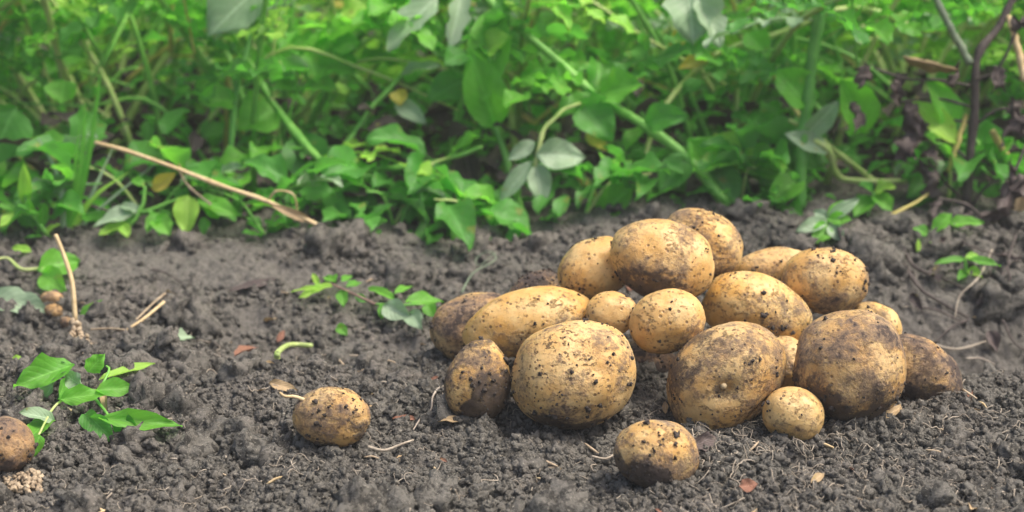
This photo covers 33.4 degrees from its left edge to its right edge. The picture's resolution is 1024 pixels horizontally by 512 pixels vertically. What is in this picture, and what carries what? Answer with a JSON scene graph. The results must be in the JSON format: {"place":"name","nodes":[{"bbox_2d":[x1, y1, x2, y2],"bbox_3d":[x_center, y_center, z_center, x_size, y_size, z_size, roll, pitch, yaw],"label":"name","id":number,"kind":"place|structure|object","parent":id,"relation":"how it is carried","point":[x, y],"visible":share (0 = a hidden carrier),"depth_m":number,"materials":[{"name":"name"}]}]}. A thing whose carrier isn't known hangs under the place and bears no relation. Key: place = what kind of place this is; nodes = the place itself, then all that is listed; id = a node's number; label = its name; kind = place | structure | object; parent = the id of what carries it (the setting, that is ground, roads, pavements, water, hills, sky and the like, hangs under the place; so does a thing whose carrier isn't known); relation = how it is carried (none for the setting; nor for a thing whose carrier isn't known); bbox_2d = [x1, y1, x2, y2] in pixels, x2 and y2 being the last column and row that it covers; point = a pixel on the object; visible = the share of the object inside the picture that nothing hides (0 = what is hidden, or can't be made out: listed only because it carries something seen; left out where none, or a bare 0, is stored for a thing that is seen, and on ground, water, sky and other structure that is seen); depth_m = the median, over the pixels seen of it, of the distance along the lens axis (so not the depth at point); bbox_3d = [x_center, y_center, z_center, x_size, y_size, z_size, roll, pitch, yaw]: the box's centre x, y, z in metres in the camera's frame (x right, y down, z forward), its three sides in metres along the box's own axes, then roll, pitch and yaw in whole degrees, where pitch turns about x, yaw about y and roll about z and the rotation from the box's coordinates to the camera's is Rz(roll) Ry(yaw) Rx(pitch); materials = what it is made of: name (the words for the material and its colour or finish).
{"place":"outdoors","nodes":[
{"label":"outdoors","id":0,"kind":"place"},
{"bbox_2d":[0,0,1023,511],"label":"soil ground","id":1,"kind":"structure","parent":0,"point":[208,268],"depth_m":1.42,"materials":[{"name":"soil"}]},
{"bbox_2d":[0,158,31,193],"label":"shoot","id":2,"kind":"object","parent":1,"relation":"on","point":[4,173],"visible":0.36,"depth_m":1.58,"materials":[{"name":"green plant"}]},
{"bbox_2d":[0,286,44,312],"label":"fallen leaf","id":3,"kind":"object","parent":1,"relation":"on","point":[20,296],"visible":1,"depth_m":1.38,"materials":[{"name":"plant"}]},
{"bbox_2d":[0,163,60,236],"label":"weed","id":4,"kind":"object","parent":1,"relation":"on","point":[25,187],"visible":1,"depth_m":1.50,"materials":[{"name":"green plant"}]},
{"bbox_2d":[0,244,80,291],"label":"broken shoot","id":5,"kind":"object","parent":1,"relation":"on","point":[51,268],"visible":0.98,"depth_m":1.42,"materials":[{"name":"green plant"}]},
{"bbox_2d":[0,142,101,234],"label":"shoot","id":6,"kind":"object","parent":1,"relation":"on","point":[70,199],"visible":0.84,"depth_m":1.52,"materials":[{"name":"green plant"}]},
{"bbox_2d":[44,304,62,317],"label":"potato","id":7,"kind":"object","parent":1,"relation":"on","point":[52,310],"visible":1,"depth_m":1.36,"materials":[{"name":"food"}]},
{"bbox_2d":[59,317,70,326],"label":"potato","id":8,"kind":"object","parent":1,"relation":"on","point":[63,321],"visible":0.76,"depth_m":1.34,"materials":[{"name":"food"}]},
{"bbox_2d":[0,0,134,129],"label":"potato plant","id":9,"kind":"object","parent":1,"relation":"on","point":[50,65],"visible":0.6,"depth_m":1.73,"materials":[{"name":"green plant"}]},
{"bbox_2d":[54,234,93,344],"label":"dry stalk","id":10,"kind":"object","parent":1,"relation":"on","point":[76,331],"visible":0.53,"depth_m":1.32,"materials":[{"name":"plant"}]},
{"bbox_2d":[37,69,155,229],"bbox_3d":[-0.370,-0.089,1.516,0.109,0.151,0.026,0,15,0],"label":"grass clump","id":11,"kind":"object","parent":1,"relation":"on","point":[69,218],"visible":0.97,"depth_m":1.52,"materials":[{"name":"green plant"}]},
{"bbox_2d":[13,352,181,456],"bbox_3d":[-0.276,0.091,1.128,0.100,0.036,0.127,-6,16,-20],"label":"leafy sprig","id":12,"kind":"object","parent":1,"relation":"on","point":[43,372],"visible":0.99,"depth_m":1.14,"materials":[{"name":"green plant"}]},
{"bbox_2d":[0,0,235,190],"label":"potato plant","id":13,"kind":"object","parent":1,"relation":"on","point":[58,51],"visible":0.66,"depth_m":1.69,"materials":[{"name":"green plant"}]},
{"bbox_2d":[16,104,234,215],"bbox_3d":[-0.351,-0.083,1.562,0.191,0.107,0.123,0,15,0],"label":"shoot","id":14,"kind":"object","parent":1,"relation":"on","point":[153,147],"visible":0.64,"depth_m":1.56,"materials":[{"name":"green plant"}]},
{"bbox_2d":[90,301,164,330],"bbox_3d":[-0.295,0.049,1.327,0.060,0.016,0.026,-8,17,-27],"label":"bent straw","id":15,"kind":"object","parent":1,"relation":"on","point":[144,317],"visible":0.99,"depth_m":1.32,"materials":[{"name":"plant"}]},
{"bbox_2d":[0,0,268,217],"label":"potato plant","id":16,"kind":"object","parent":1,"relation":"on","point":[225,17],"visible":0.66,"depth_m":1.59,"materials":[{"name":"green plant"}]},
{"bbox_2d":[0,0,322,145],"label":"potato plant","id":17,"kind":"object","parent":1,"relation":"on","point":[154,48],"visible":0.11,"depth_m":1.98,"materials":[{"name":"green plant"}]},
{"bbox_2d":[93,173,236,237],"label":"weed","id":18,"kind":"object","parent":1,"relation":"on","point":[185,210],"visible":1,"depth_m":1.50,"materials":[{"name":"green plant"}]},
{"bbox_2d":[47,11,313,102],"bbox_3d":[-0.578,-0.430,2.355,0.505,0.490,0.542,13,20,39],"label":"potato plant","id":19,"kind":"object","parent":1,"relation":"on","point":[114,54],"visible":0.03,"depth_m":2.38,"materials":[{"name":"green plant"}]},
{"bbox_2d":[178,328,194,339],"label":"fallen leaf","id":20,"kind":"object","parent":1,"relation":"on","point":[182,335],"visible":0.54,"depth_m":1.34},
{"bbox_2d":[94,141,317,225],"bbox_3d":[-0.254,-0.056,1.494,0.225,0.087,0.017,2,15,9],"label":"dry stalk","id":21,"kind":"object","parent":1,"relation":"on","point":[295,214],"visible":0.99,"depth_m":1.49,"materials":[{"name":"plant"}]},
{"bbox_2d":[19,0,458,194],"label":"potato plant","id":22,"kind":"object","parent":1,"relation":"on","point":[167,123],"visible":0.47,"depth_m":1.66,"materials":[{"name":"green plant"}]},
{"bbox_2d":[234,345,257,356],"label":"fallen leaf","id":23,"kind":"object","parent":1,"relation":"on","point":[240,349],"visible":0.84,"depth_m":1.29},
{"bbox_2d":[229,278,275,291],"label":"fallen leaf","id":24,"kind":"object","parent":1,"relation":"on","point":[258,282],"visible":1,"depth_m":1.41,"materials":[{"name":"plant"}]},
{"bbox_2d":[180,145,377,233],"bbox_3d":[-0.211,-0.061,1.553,0.176,0.085,0.106,1,15,5],"label":"shoot","id":25,"kind":"object","parent":1,"relation":"on","point":[335,162],"visible":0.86,"depth_m":1.52,"materials":[{"name":"green plant"}]},
{"bbox_2d":[269,379,297,390],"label":"fallen leaf","id":26,"kind":"object","parent":1,"relation":"on","point":[283,385],"visible":1,"depth_m":1.17,"materials":[{"name":"plant"}]},
{"bbox_2d":[274,342,312,359],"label":"yellow shoot","id":27,"kind":"object","parent":1,"relation":"on","point":[280,350],"visible":1,"depth_m":1.31,"materials":[{"name":"plant"}]},
{"bbox_2d":[142,0,493,223],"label":"potato plant","id":28,"kind":"object","parent":1,"relation":"on","point":[284,70],"visible":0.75,"depth_m":1.62,"materials":[{"name":"green plant"}]},
{"bbox_2d":[279,385,370,446],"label":"potato","id":29,"kind":"object","parent":1,"relation":"on","point":[333,416],"visible":1,"depth_m":1.07,"materials":[{"name":"food"}]},
{"bbox_2d":[97,0,576,152],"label":"potato plant","id":30,"kind":"object","parent":1,"relation":"on","point":[305,95],"visible":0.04,"depth_m":1.95,"materials":[{"name":"green plant"}]},
{"bbox_2d":[336,323,347,335],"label":"fallen leaf","id":31,"kind":"object","parent":1,"relation":"on","point":[341,328],"visible":1,"depth_m":1.36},
{"bbox_2d":[291,273,443,329],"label":"leafy sprig","id":32,"kind":"object","parent":1,"relation":"on","point":[393,309],"visible":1,"depth_m":1.38,"materials":[{"name":"green plant"}]},
{"bbox_2d":[368,439,413,451],"bbox_3d":[-0.076,0.120,1.085,0.034,0.005,0.007,-10,18,-32],"label":"root","id":33,"kind":"object","parent":1,"relation":"on","point":[386,449],"visible":1,"depth_m":1.08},
{"bbox_2d":[321,123,496,224],"bbox_3d":[-0.075,-0.069,1.555,0.183,0.097,0.106,-6,16,-22],"label":"shoot","id":34,"kind":"object","parent":1,"relation":"on","point":[401,192],"visible":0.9,"depth_m":1.55,"materials":[{"name":"green plant"}]},
{"bbox_2d":[292,0,587,239],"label":"potato plant","id":35,"kind":"object","parent":1,"relation":"on","point":[476,78],"visible":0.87,"depth_m":1.59,"materials":[{"name":"green plant"}]},
{"bbox_2d":[412,162,531,250],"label":"shoot","id":36,"kind":"object","parent":1,"relation":"on","point":[459,216],"visible":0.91,"depth_m":1.52,"materials":[{"name":"green plant"}]},
{"bbox_2d":[461,251,496,292],"bbox_3d":[-0.026,0.013,1.429,0.020,0.021,0.064,3,15,11],"label":"tendril","id":37,"kind":"object","parent":1,"relation":"on","point":[469,277],"visible":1,"depth_m":1.43},
{"bbox_2d":[0,191,1023,511],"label":"soil crumbs","id":38,"kind":"object","parent":1,"relation":"on","point":[208,427],"visible":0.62,"depth_m":1.12,"materials":[{"name":"soil"}]},
{"bbox_2d":[0,416,38,473],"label":"potato","id":39,"kind":"object","parent":38,"relation":"on","point":[18,445],"visible":1,"depth_m":1.04,"materials":[{"name":"food"}]},
{"bbox_2d":[2,468,43,493],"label":"clump","id":40,"kind":"object","parent":38,"relation":"on","point":[25,478],"visible":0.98,"depth_m":1.03,"materials":[{"name":"soil"}]},
{"bbox_2d":[40,291,62,303],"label":"potato","id":41,"kind":"object","parent":38,"relation":"on","point":[52,296],"visible":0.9,"depth_m":1.38,"materials":[{"name":"food"}]},
{"bbox_2d":[136,292,165,319],"bbox_3d":[-0.290,0.041,1.360,0.003,0.013,0.048,6,16,21],"label":"straw","id":42,"kind":"object","parent":38,"relation":"on","point":[151,304],"visible":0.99,"depth_m":1.36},
{"bbox_2d":[428,291,500,359],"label":"potato","id":43,"kind":"object","parent":38,"relation":"on","point":[450,320],"visible":0.52,"depth_m":1.24,"materials":[{"name":"food"}]},
{"bbox_2d":[444,336,510,418],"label":"potato","id":44,"kind":"object","parent":38,"relation":"on","point":[477,383],"visible":0.98,"depth_m":1.11,"materials":[{"name":"food"}]},
{"bbox_2d":[462,285,589,357],"bbox_3d":[0.011,0.047,1.198,0.093,0.052,0.050,0,15,0],"label":"potato","id":45,"kind":"object","parent":38,"relation":"on","point":[509,323],"visible":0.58,"depth_m":1.18,"materials":[{"name":"food"}]},
{"bbox_2d":[557,236,624,299],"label":"potato","id":46,"kind":"object","parent":45,"relation":"on","point":[586,268],"visible":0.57,"depth_m":1.22,"materials":[{"name":"food"}]},
{"bbox_2d":[510,318,637,431],"bbox_3d":[0.040,0.079,1.121,0.084,0.074,0.074,0,15,0],"label":"potato","id":47,"kind":"object","parent":38,"relation":"on","point":[575,375],"visible":1,"depth_m":1.10,"materials":[{"name":"food"}]},
{"bbox_2d":[585,290,635,333],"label":"potato","id":48,"kind":"object","parent":38,"relation":"on","point":[612,308],"visible":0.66,"depth_m":1.17,"materials":[{"name":"food"}]},
{"bbox_2d":[629,340,674,373],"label":"potato","id":49,"kind":"object","parent":38,"relation":"on","point":[662,362],"visible":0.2,"depth_m":1.22,"materials":[{"name":"food"}]},
{"bbox_2d":[628,288,705,354],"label":"potato","id":50,"kind":"object","parent":38,"relation":"on","point":[668,321],"visible":0.94,"depth_m":1.15,"materials":[{"name":"food"}]},
{"bbox_2d":[695,431,716,450],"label":"fallen leaf","id":51,"kind":"object","parent":38,"relation":"on","point":[707,438],"visible":0.73,"depth_m":1.05,"materials":[{"name":"plant"}]},
{"bbox_2d":[775,336,797,387],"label":"potato","id":52,"kind":"object","parent":38,"relation":"on","point":[789,343],"visible":0.13,"depth_m":1.18,"materials":[{"name":"food"}]},
{"bbox_2d":[761,386,823,440],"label":"potato","id":53,"kind":"object","parent":38,"relation":"on","point":[797,412],"visible":0.95,"depth_m":1.09,"materials":[{"name":"food"}]},
{"bbox_2d":[811,473,823,482],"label":"fallen leaf","id":54,"kind":"object","parent":38,"relation":"on","point":[817,477],"visible":1,"depth_m":1.00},
{"bbox_2d":[886,404,901,417],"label":"fallen leaf","id":55,"kind":"object","parent":38,"relation":"on","point":[894,410],"visible":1,"depth_m":1.12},
{"bbox_2d":[891,193,928,213],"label":"yellow stalk","id":56,"kind":"object","parent":38,"relation":"on","point":[904,208],"visible":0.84,"depth_m":1.53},
{"bbox_2d":[899,331,962,400],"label":"potato","id":57,"kind":"object","parent":38,"relation":"on","point":[933,369],"visible":0.53,"depth_m":1.15,"materials":[{"name":"food"}]},
{"bbox_2d":[0,35,1023,245],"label":"weed carpet","id":58,"kind":"object","parent":1,"relation":"on","point":[334,207],"visible":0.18,"depth_m":1.68,"materials":[{"name":"green plant"}]},
{"bbox_2d":[0,291,1023,511],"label":"root fibres","id":59,"kind":"object","parent":1,"relation":"on","point":[793,439],"visible":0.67,"depth_m":1.05,"materials":[{"name":"plant"}]},
{"bbox_2d":[0,0,1023,146],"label":"foliage","id":60,"kind":"object","parent":1,"relation":"on","point":[394,72],"visible":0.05,"depth_m":2.21,"materials":[{"name":"green plant"}]},
{"bbox_2d":[299,0,756,174],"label":"potato plant","id":61,"kind":"object","parent":1,"relation":"on","point":[562,9],"visible":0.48,"depth_m":1.71,"materials":[{"name":"green plant"}]},
{"bbox_2d":[329,0,730,215],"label":"potato plant","id":62,"kind":"object","parent":1,"relation":"on","point":[591,108],"visible":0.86,"depth_m":1.58,"materials":[{"name":"green plant"}]},
{"bbox_2d":[509,267,560,291],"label":"potato","id":63,"kind":"object","parent":1,"relation":"on","point":[543,277],"visible":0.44,"depth_m":1.26,"materials":[{"name":"food"}]},
{"bbox_2d":[438,0,697,144],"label":"potato plant","id":64,"kind":"object","parent":1,"relation":"on","point":[561,46],"visible":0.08,"depth_m":2.00,"materials":[{"name":"green plant"}]},
{"bbox_2d":[538,127,671,212],"bbox_3d":[0.104,-0.075,1.563,0.152,0.079,0.093,-10,18,-34],"label":"shoot","id":65,"kind":"object","parent":1,"relation":"on","point":[606,168],"visible":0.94,"depth_m":1.55,"materials":[{"name":"green plant"}]},
{"bbox_2d":[613,418,700,487],"bbox_3d":[0.087,0.119,1.026,0.053,0.048,0.047,0,15,0],"label":"potato","id":66,"kind":"object","parent":1,"relation":"on","point":[647,453],"visible":0.97,"depth_m":1.01,"materials":[{"name":"food"}]},
{"bbox_2d":[527,0,855,95],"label":"potato plant","id":67,"kind":"object","parent":1,"relation":"on","point":[773,80],"visible":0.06,"depth_m":2.28,"materials":[{"name":"green plant"}]},
{"bbox_2d":[668,208,742,278],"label":"potato","id":68,"kind":"object","parent":1,"relation":"on","point":[720,234],"visible":0.65,"depth_m":1.24,"materials":[{"name":"food"}]},
{"bbox_2d":[654,135,779,199],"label":"shoot","id":69,"kind":"object","parent":1,"relation":"on","point":[731,155],"visible":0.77,"depth_m":1.56,"materials":[{"name":"green plant"}]},
{"bbox_2d":[510,0,927,185],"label":"potato plant","id":70,"kind":"object","parent":1,"relation":"on","point":[739,60],"visible":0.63,"depth_m":1.65,"materials":[{"name":"green plant"}]},
{"bbox_2d":[664,321,786,430],"bbox_3d":[0.142,0.081,1.137,0.081,0.077,0.069,0,15,0],"label":"potato","id":71,"kind":"object","parent":1,"relation":"on","point":[729,374],"visible":0.93,"depth_m":1.11,"materials":[{"name":"food"}]},
{"bbox_2d":[739,478,757,491],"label":"fallen leaf","id":72,"kind":"object","parent":1,"relation":"on","point":[747,485],"visible":1,"depth_m":1.00,"materials":[{"name":"plant"}]},
{"bbox_2d":[701,271,812,339],"bbox_3d":[0.174,0.040,1.212,0.081,0.060,0.060,0,15,0],"label":"potato","id":73,"kind":"object","parent":1,"relation":"on","point":[774,306],"visible":0.67,"depth_m":1.19,"materials":[{"name":"food"}]},
{"bbox_2d":[610,218,714,296],"bbox_3d":[0.105,0.004,1.202,0.073,0.059,0.059,0,15,0],"label":"potato","id":74,"kind":"object","parent":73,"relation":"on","point":[649,256],"visible":0.89,"depth_m":1.18,"materials":[{"name":"food"}]},
{"bbox_2d":[737,247,800,280],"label":"potato","id":75,"kind":"object","parent":1,"relation":"on","point":[772,261],"visible":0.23,"depth_m":1.26,"materials":[{"name":"food"}]},
{"bbox_2d":[725,109,829,201],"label":"shoot","id":76,"kind":"object","parent":1,"relation":"on","point":[769,128],"visible":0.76,"depth_m":1.58,"materials":[{"name":"green plant"}]},
{"bbox_2d":[574,0,1007,139],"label":"potato plant","id":77,"kind":"object","parent":1,"relation":"on","point":[912,4],"visible":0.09,"depth_m":1.97,"materials":[{"name":"green plant"}]},
{"bbox_2d":[575,0,1007,206],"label":"potato plant","id":78,"kind":"object","parent":1,"relation":"on","point":[694,21],"visible":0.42,"depth_m":1.58,"materials":[{"name":"green plant"}]},
{"bbox_2d":[796,198,859,243],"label":"seedling","id":79,"kind":"object","parent":1,"relation":"on","point":[820,226],"visible":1,"depth_m":1.46,"materials":[{"name":"green plant"}]},
{"bbox_2d":[702,0,958,210],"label":"potato plant","id":80,"kind":"object","parent":1,"relation":"on","point":[795,86],"visible":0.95,"depth_m":1.56,"materials":[{"name":"green plant"}]},
{"bbox_2d":[660,0,1023,168],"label":"potato plant","id":81,"kind":"object","parent":1,"relation":"on","point":[958,13],"visible":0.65,"depth_m":1.70,"materials":[{"name":"green plant"}]},
{"bbox_2d":[792,309,906,421],"bbox_3d":[0.222,0.072,1.127,0.076,0.075,0.077,0,15,0],"label":"potato","id":82,"kind":"object","parent":1,"relation":"on","point":[849,365],"visible":0.93,"depth_m":1.10,"materials":[{"name":"food"}]},
{"bbox_2d":[853,180,895,217],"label":"weed","id":83,"kind":"object","parent":1,"relation":"on","point":[880,198],"visible":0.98,"depth_m":1.54,"materials":[{"name":"green plant"}]},
{"bbox_2d":[852,301,901,334],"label":"potato","id":84,"kind":"object","parent":1,"relation":"on","point":[890,315],"visible":0.27,"depth_m":1.23,"materials":[{"name":"food"}]},
{"bbox_2d":[781,246,870,314],"bbox_3d":[0.227,0.017,1.237,0.064,0.052,0.053,0,15,0],"label":"potato","id":85,"kind":"object","parent":84,"relation":"on","point":[825,280],"visible":0.88,"depth_m":1.22,"materials":[{"name":"food"}]},
{"bbox_2d":[806,0,1023,139],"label":"potato plant","id":86,"kind":"object","parent":1,"relation":"on","point":[1003,33],"visible":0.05,"depth_m":2.01,"materials":[{"name":"green plant"}]},
{"bbox_2d":[909,293,922,310],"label":"fallen leaf","id":87,"kind":"object","parent":1,"relation":"on","point":[915,299],"visible":1,"depth_m":1.41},
{"bbox_2d":[901,246,960,286],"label":"dead stalk","id":88,"kind":"object","parent":1,"relation":"on","point":[913,265],"visible":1,"depth_m":1.43,"materials":[{"name":"plant"}]},
{"bbox_2d":[928,265,943,281],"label":"fallen leaf","id":89,"kind":"object","parent":1,"relation":"on","point":[938,273],"visible":1,"depth_m":1.43,"materials":[{"name":"plant"}]},
{"bbox_2d":[849,0,1023,213],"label":"potato plant","id":90,"kind":"object","parent":1,"relation":"on","point":[940,115],"visible":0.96,"depth_m":1.54,"materials":[{"name":"brown plant"}]},
{"bbox_2d":[914,306,959,321],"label":"twig","id":91,"kind":"object","parent":1,"relation":"on","point":[923,307],"visible":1,"depth_m":1.40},
{"bbox_2d":[906,270,968,317],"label":"twig","id":92,"kind":"object","parent":1,"relation":"on","point":[918,286],"visible":1,"depth_m":1.41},
{"bbox_2d":[913,213,983,251],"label":"weed","id":93,"kind":"object","parent":1,"relation":"on","point":[941,221],"visible":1,"depth_m":1.46,"materials":[{"name":"green plant"}]},
{"bbox_2d":[877,12,1023,74],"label":"potato plant","id":94,"kind":"object","parent":1,"relation":"on","point":[971,39],"visible":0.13,"depth_m":1.82,"materials":[{"name":"green plant"}]},
{"bbox_2d":[936,319,968,340],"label":"twig","id":95,"kind":"object","parent":1,"relation":"on","point":[954,325],"visible":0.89,"depth_m":1.39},
{"bbox_2d":[894,116,1023,198],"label":"shoot","id":96,"kind":"object","parent":1,"relation":"on","point":[962,168],"visible":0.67,"depth_m":1.57,"materials":[{"name":"green plant"}]},
{"bbox_2d":[937,340,986,350],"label":"dead stalk","id":97,"kind":"object","parent":1,"relation":"on","point":[956,349],"visible":0.74,"depth_m":1.39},
{"bbox_2d":[934,251,1000,279],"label":"seedling","id":98,"kind":"object","parent":1,"relation":"on","point":[974,257],"visible":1,"depth_m":1.43,"materials":[{"name":"green plant"}]},
{"bbox_2d":[954,249,992,316],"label":"dead stalk","id":99,"kind":"object","parent":1,"relation":"on","point":[976,279],"visible":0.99,"depth_m":1.41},
{"bbox_2d":[927,147,1023,234],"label":"potato plant","id":100,"kind":"object","parent":1,"relation":"on","point":[1011,190],"visible":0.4,"depth_m":1.50,"materials":[{"name":"brown plant"}]},
{"bbox_2d":[962,241,1002,256],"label":"dead stalk","id":101,"kind":"object","parent":1,"relation":"on","point":[965,243],"visible":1,"depth_m":1.45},
{"bbox_2d":[986,330,1000,352],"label":"fallen leaf","id":102,"kind":"object","parent":1,"relation":"on","point":[993,338],"visible":1,"depth_m":1.39,"materials":[{"name":"plant"}]},
{"bbox_2d":[976,261,1011,304],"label":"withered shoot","id":103,"kind":"object","parent":1,"relation":"on","point":[979,302],"visible":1,"depth_m":1.42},
{"bbox_2d":[976,129,1023,210],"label":"potato plant","id":104,"kind":"object","parent":1,"relation":"on","point":[999,152],"visible":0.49,"depth_m":1.55,"materials":[{"name":"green plant"}]},
{"bbox_2d":[1000,251,1022,261],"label":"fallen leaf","id":105,"kind":"object","parent":1,"relation":"on","point":[1014,258],"visible":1,"depth_m":1.45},
{"bbox_2d":[1007,234,1016,278],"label":"dead stalk","id":106,"kind":"object","parent":1,"relation":"on","point":[1012,245],"visible":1,"depth_m":1.45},
{"bbox_2d":[1002,319,1023,350],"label":"dead stalk","id":107,"kind":"object","parent":1,"relation":"on","point":[1008,332],"visible":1,"depth_m":1.39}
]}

